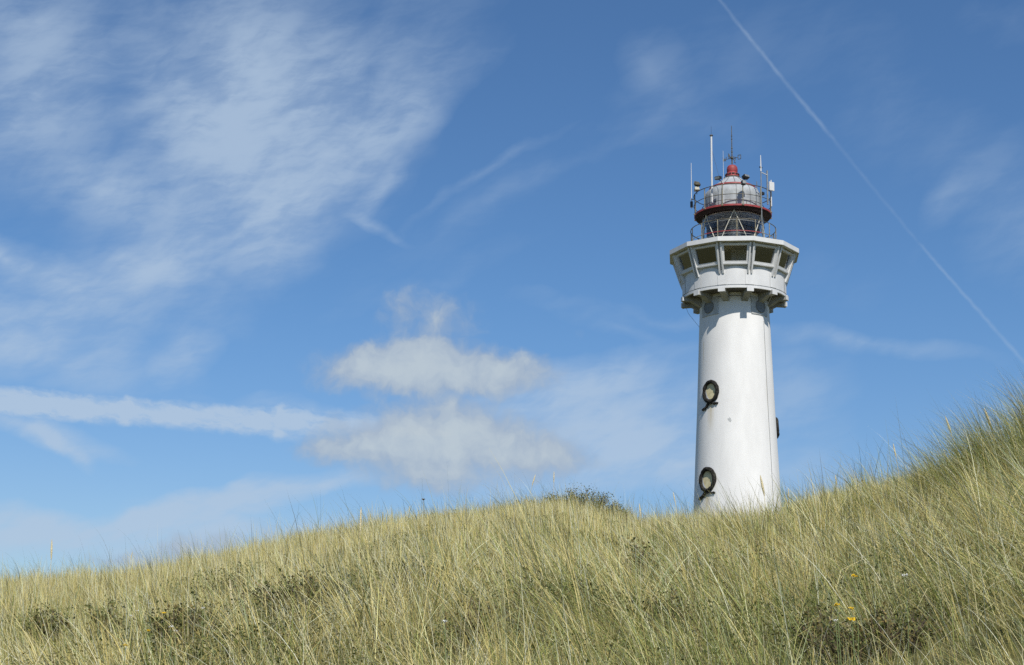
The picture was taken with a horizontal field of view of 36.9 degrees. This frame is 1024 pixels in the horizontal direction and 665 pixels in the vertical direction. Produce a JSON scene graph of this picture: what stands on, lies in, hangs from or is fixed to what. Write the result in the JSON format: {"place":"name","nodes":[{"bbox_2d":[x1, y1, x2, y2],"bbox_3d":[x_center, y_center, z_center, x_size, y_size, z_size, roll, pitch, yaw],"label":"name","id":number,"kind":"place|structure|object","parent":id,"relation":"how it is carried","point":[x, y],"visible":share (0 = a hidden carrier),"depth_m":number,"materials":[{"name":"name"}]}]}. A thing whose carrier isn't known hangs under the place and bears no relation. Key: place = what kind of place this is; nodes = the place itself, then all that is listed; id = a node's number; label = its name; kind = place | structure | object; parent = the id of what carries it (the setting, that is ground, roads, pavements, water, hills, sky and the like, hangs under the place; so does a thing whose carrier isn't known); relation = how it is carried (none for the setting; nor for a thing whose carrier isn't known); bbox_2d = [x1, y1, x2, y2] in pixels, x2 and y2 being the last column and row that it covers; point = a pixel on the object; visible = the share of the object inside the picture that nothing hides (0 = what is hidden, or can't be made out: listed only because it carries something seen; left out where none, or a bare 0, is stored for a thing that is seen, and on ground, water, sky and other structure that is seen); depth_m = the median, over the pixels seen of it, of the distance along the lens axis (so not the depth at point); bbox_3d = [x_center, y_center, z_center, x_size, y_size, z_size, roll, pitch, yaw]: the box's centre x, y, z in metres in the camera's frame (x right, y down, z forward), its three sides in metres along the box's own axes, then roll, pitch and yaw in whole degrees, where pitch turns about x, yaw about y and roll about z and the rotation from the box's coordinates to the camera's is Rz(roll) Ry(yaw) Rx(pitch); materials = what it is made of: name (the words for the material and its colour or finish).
{"place":"outdoors","nodes":[
{"label":"outdoors","id":0,"kind":"place"},
{"bbox_2d":[0,384,1023,664],"bbox_3d":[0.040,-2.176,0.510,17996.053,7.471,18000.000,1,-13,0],"label":"dune","id":1,"kind":"structure","parent":0,"point":[938,661],"depth_m":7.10,"materials":[{"name":"green plant"}]},
{"bbox_2d":[14,604,81,643],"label":"rose plant","id":2,"kind":"object","parent":1,"relation":"on","point":[39,622],"visible":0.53,"depth_m":13.67,"materials":[{"name":"green plant"}]},
{"bbox_2d":[49,540,52,594],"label":"seed stalk","id":3,"kind":"object","parent":1,"relation":"on","point":[51,559],"visible":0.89,"depth_m":19.37,"materials":[{"name":"plant"}]},
{"bbox_2d":[82,594,136,642],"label":"rose plant","id":4,"kind":"object","parent":1,"relation":"on","point":[106,616],"visible":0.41,"depth_m":13.82,"materials":[{"name":"green plant"}]},
{"bbox_2d":[170,625,173,663],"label":"white flower","id":5,"kind":"object","parent":1,"relation":"on","point":[170,645],"visible":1,"depth_m":8.09,"materials":[{"name":"white plant"}]},
{"bbox_2d":[139,591,231,648],"bbox_3d":[-2.321,2.058,10.863,0.673,0.443,0.690,7,-15,-25],"label":"rose plant","id":6,"kind":"object","parent":1,"relation":"on","point":[181,613],"visible":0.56,"depth_m":10.74,"materials":[{"name":"green plant"}]},
{"bbox_2d":[200,607,204,663],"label":"white flower","id":7,"kind":"object","parent":1,"relation":"on","point":[202,633],"visible":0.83,"depth_m":8.86,"materials":[{"name":"white plant"}]},
{"bbox_2d":[202,572,253,600],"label":"rose plant","id":8,"kind":"object","parent":1,"relation":"on","point":[228,586],"visible":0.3,"depth_m":16.90,"materials":[{"name":"green plant"}]},
{"bbox_2d":[229,579,232,608],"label":"seed stalk","id":9,"kind":"object","parent":1,"relation":"on","point":[231,591],"visible":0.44,"depth_m":13.15,"materials":[{"name":"plant"}]},
{"bbox_2d":[230,564,354,615],"bbox_3d":[-1.626,1.992,11.901,0.967,0.418,0.927,-8,-16,34],"label":"rose plant","id":10,"kind":"object","parent":1,"relation":"on","point":[274,589],"visible":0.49,"depth_m":11.74,"materials":[{"name":"green plant"}]},
{"bbox_2d":[272,563,372,611],"bbox_3d":[-1.369,1.985,11.861,0.896,0.391,0.713,12,-17,-39],"label":"rose plant","id":11,"kind":"object","parent":1,"relation":"on","point":[315,583],"visible":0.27,"depth_m":11.77,"materials":[{"name":"green plant"}]},
{"bbox_2d":[359,509,361,554],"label":"seed stalk","id":12,"kind":"object","parent":1,"relation":"on","point":[360,526],"visible":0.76,"depth_m":16.36,"materials":[{"name":"plant"}]},
{"bbox_2d":[385,553,453,592],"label":"rose plant","id":13,"kind":"object","parent":1,"relation":"on","point":[399,570],"visible":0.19,"depth_m":11.49,"materials":[{"name":"green plant"}]},
{"bbox_2d":[443,620,446,664],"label":"white flower","id":14,"kind":"object","parent":1,"relation":"on","point":[445,644],"visible":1,"depth_m":6.07,"materials":[{"name":"white plant"}]},
{"bbox_2d":[437,588,515,660],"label":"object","id":15,"kind":"object","parent":1,"relation":"on","point":[473,624],"visible":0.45,"depth_m":8.17,"materials":[{"name":"green plant"}]},
{"bbox_2d":[474,546,520,573],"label":"rose plant","id":16,"kind":"object","parent":1,"relation":"on","point":[496,558],"visible":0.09,"depth_m":15.30,"materials":[{"name":"green plant"}]},
{"bbox_2d":[472,567,568,636],"bbox_3d":[0.046,1.519,8.617,0.557,0.399,0.580,12,-17,-40],"label":"rose plant","id":17,"kind":"object","parent":1,"relation":"on","point":[526,586],"visible":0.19,"depth_m":8.57,"materials":[{"name":"green plant"}]},
{"bbox_2d":[540,482,621,510],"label":"rose shrub","id":18,"kind":"object","parent":1,"relation":"on","point":[581,497],"visible":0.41,"depth_m":29.51,"materials":[{"name":"green plant"}]},
{"bbox_2d":[587,496,632,520],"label":"rose shrub","id":19,"kind":"object","parent":1,"relation":"on","point":[611,506],"visible":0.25,"depth_m":29.11,"materials":[{"name":"green plant"}]},
{"bbox_2d":[613,534,679,580],"bbox_3d":[1.206,2.075,13.840,0.602,0.523,0.509,1,-13,0],"label":"rose plant","id":20,"kind":"object","parent":1,"relation":"on","point":[641,554],"visible":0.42,"depth_m":13.78,"materials":[{"name":"green plant"}]},
{"bbox_2d":[626,582,699,632],"bbox_3d":[0.898,1.655,9.029,0.411,0.370,0.398,-4,-14,22],"label":"rose plant","id":21,"kind":"object","parent":1,"relation":"on","point":[668,601],"visible":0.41,"depth_m":8.99,"materials":[{"name":"green plant"}]},
{"bbox_2d":[670,126,798,519],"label":"lighthouse","id":22,"kind":"object","parent":1,"relation":"on","point":[733,274],"visible":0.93,"depth_m":90.36,"materials":[{"name":"white paint"}]},
{"bbox_2d":[676,250,692,274],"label":"window frame","id":23,"kind":"structure","parent":22,"relation":"in","point":[683,272],"depth_m":92.44,"materials":[{"name":"white paint"}]},
{"bbox_2d":[693,244,717,268],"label":"window frame","id":24,"kind":"structure","parent":22,"relation":"in","point":[711,264],"depth_m":90.81,"materials":[{"name":"white paint"}]},
{"bbox_2d":[722,243,748,264],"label":"window frame","id":25,"kind":"structure","parent":22,"relation":"in","point":[723,244],"depth_m":90.12,"materials":[{"name":"white paint"}]},
{"bbox_2d":[753,244,777,267],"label":"window frame","id":26,"kind":"structure","parent":22,"relation":"in","point":[771,265],"depth_m":90.45,"materials":[{"name":"white paint"}]},
{"bbox_2d":[778,249,792,273],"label":"window frame","id":27,"kind":"structure","parent":22,"relation":"in","point":[780,268],"depth_m":91.81,"materials":[{"name":"white paint"}]},
{"bbox_2d":[760,475,765,504],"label":"seed stalk","id":28,"kind":"object","parent":1,"relation":"on","point":[762,485],"visible":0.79,"depth_m":19.04,"materials":[{"name":"plant"}]},
{"bbox_2d":[783,592,856,656],"bbox_3d":[1.538,1.433,7.504,0.413,0.311,0.441,8,-15,-29],"label":"rose plant","id":29,"kind":"object","parent":1,"relation":"on","point":[820,618],"visible":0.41,"depth_m":7.46,"materials":[{"name":"green plant"}]},
{"bbox_2d":[834,619,838,663],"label":"white flower","id":30,"kind":"object","parent":1,"relation":"on","point":[837,642],"visible":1,"depth_m":5.62,"materials":[{"name":"white plant"}]},
{"bbox_2d":[834,603,841,664],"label":"yellow flower","id":31,"kind":"object","parent":1,"relation":"on","point":[836,604],"visible":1,"depth_m":5.72,"materials":[{"name":"green plant"}]},
{"bbox_2d":[847,617,854,664],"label":"yellow flower","id":32,"kind":"object","parent":1,"relation":"on","point":[851,619],"visible":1,"depth_m":5.37,"materials":[{"name":"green plant"}]},
{"bbox_2d":[852,574,858,661],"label":"yellow flower","id":33,"kind":"object","parent":1,"relation":"on","point":[853,575],"visible":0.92,"depth_m":6.73,"materials":[{"name":"green plant"}]},
{"bbox_2d":[791,608,925,664],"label":"rose plant","id":34,"kind":"object","parent":1,"relation":"on","point":[833,644],"visible":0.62,"depth_m":6.99,"materials":[{"name":"green plant"}]},
{"bbox_2d":[848,592,950,657],"bbox_3d":[1.773,1.341,7.053,0.475,0.306,0.454,1,-13,0],"label":"rose plant","id":35,"kind":"object","parent":1,"relation":"on","point":[885,622],"visible":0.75,"depth_m":6.98,"materials":[{"name":"green plant"}]},
{"bbox_2d":[902,574,908,664],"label":"white flower","id":36,"kind":"object","parent":1,"relation":"on","point":[907,617],"visible":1,"depth_m":6.73,"materials":[{"name":"white plant"}]},
{"bbox_2d":[807,360,1023,522],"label":"grass tussock","id":37,"kind":"object","parent":1,"relation":"on","point":[1017,430],"depth_m":15.61,"materials":[{"name":"green plant"}]},
{"bbox_2d":[0,0,1023,581],"label":"sky","id":38,"kind":"structure","parent":0,"point":[256,256],"materials":[{"name":"blue"}]}
]}

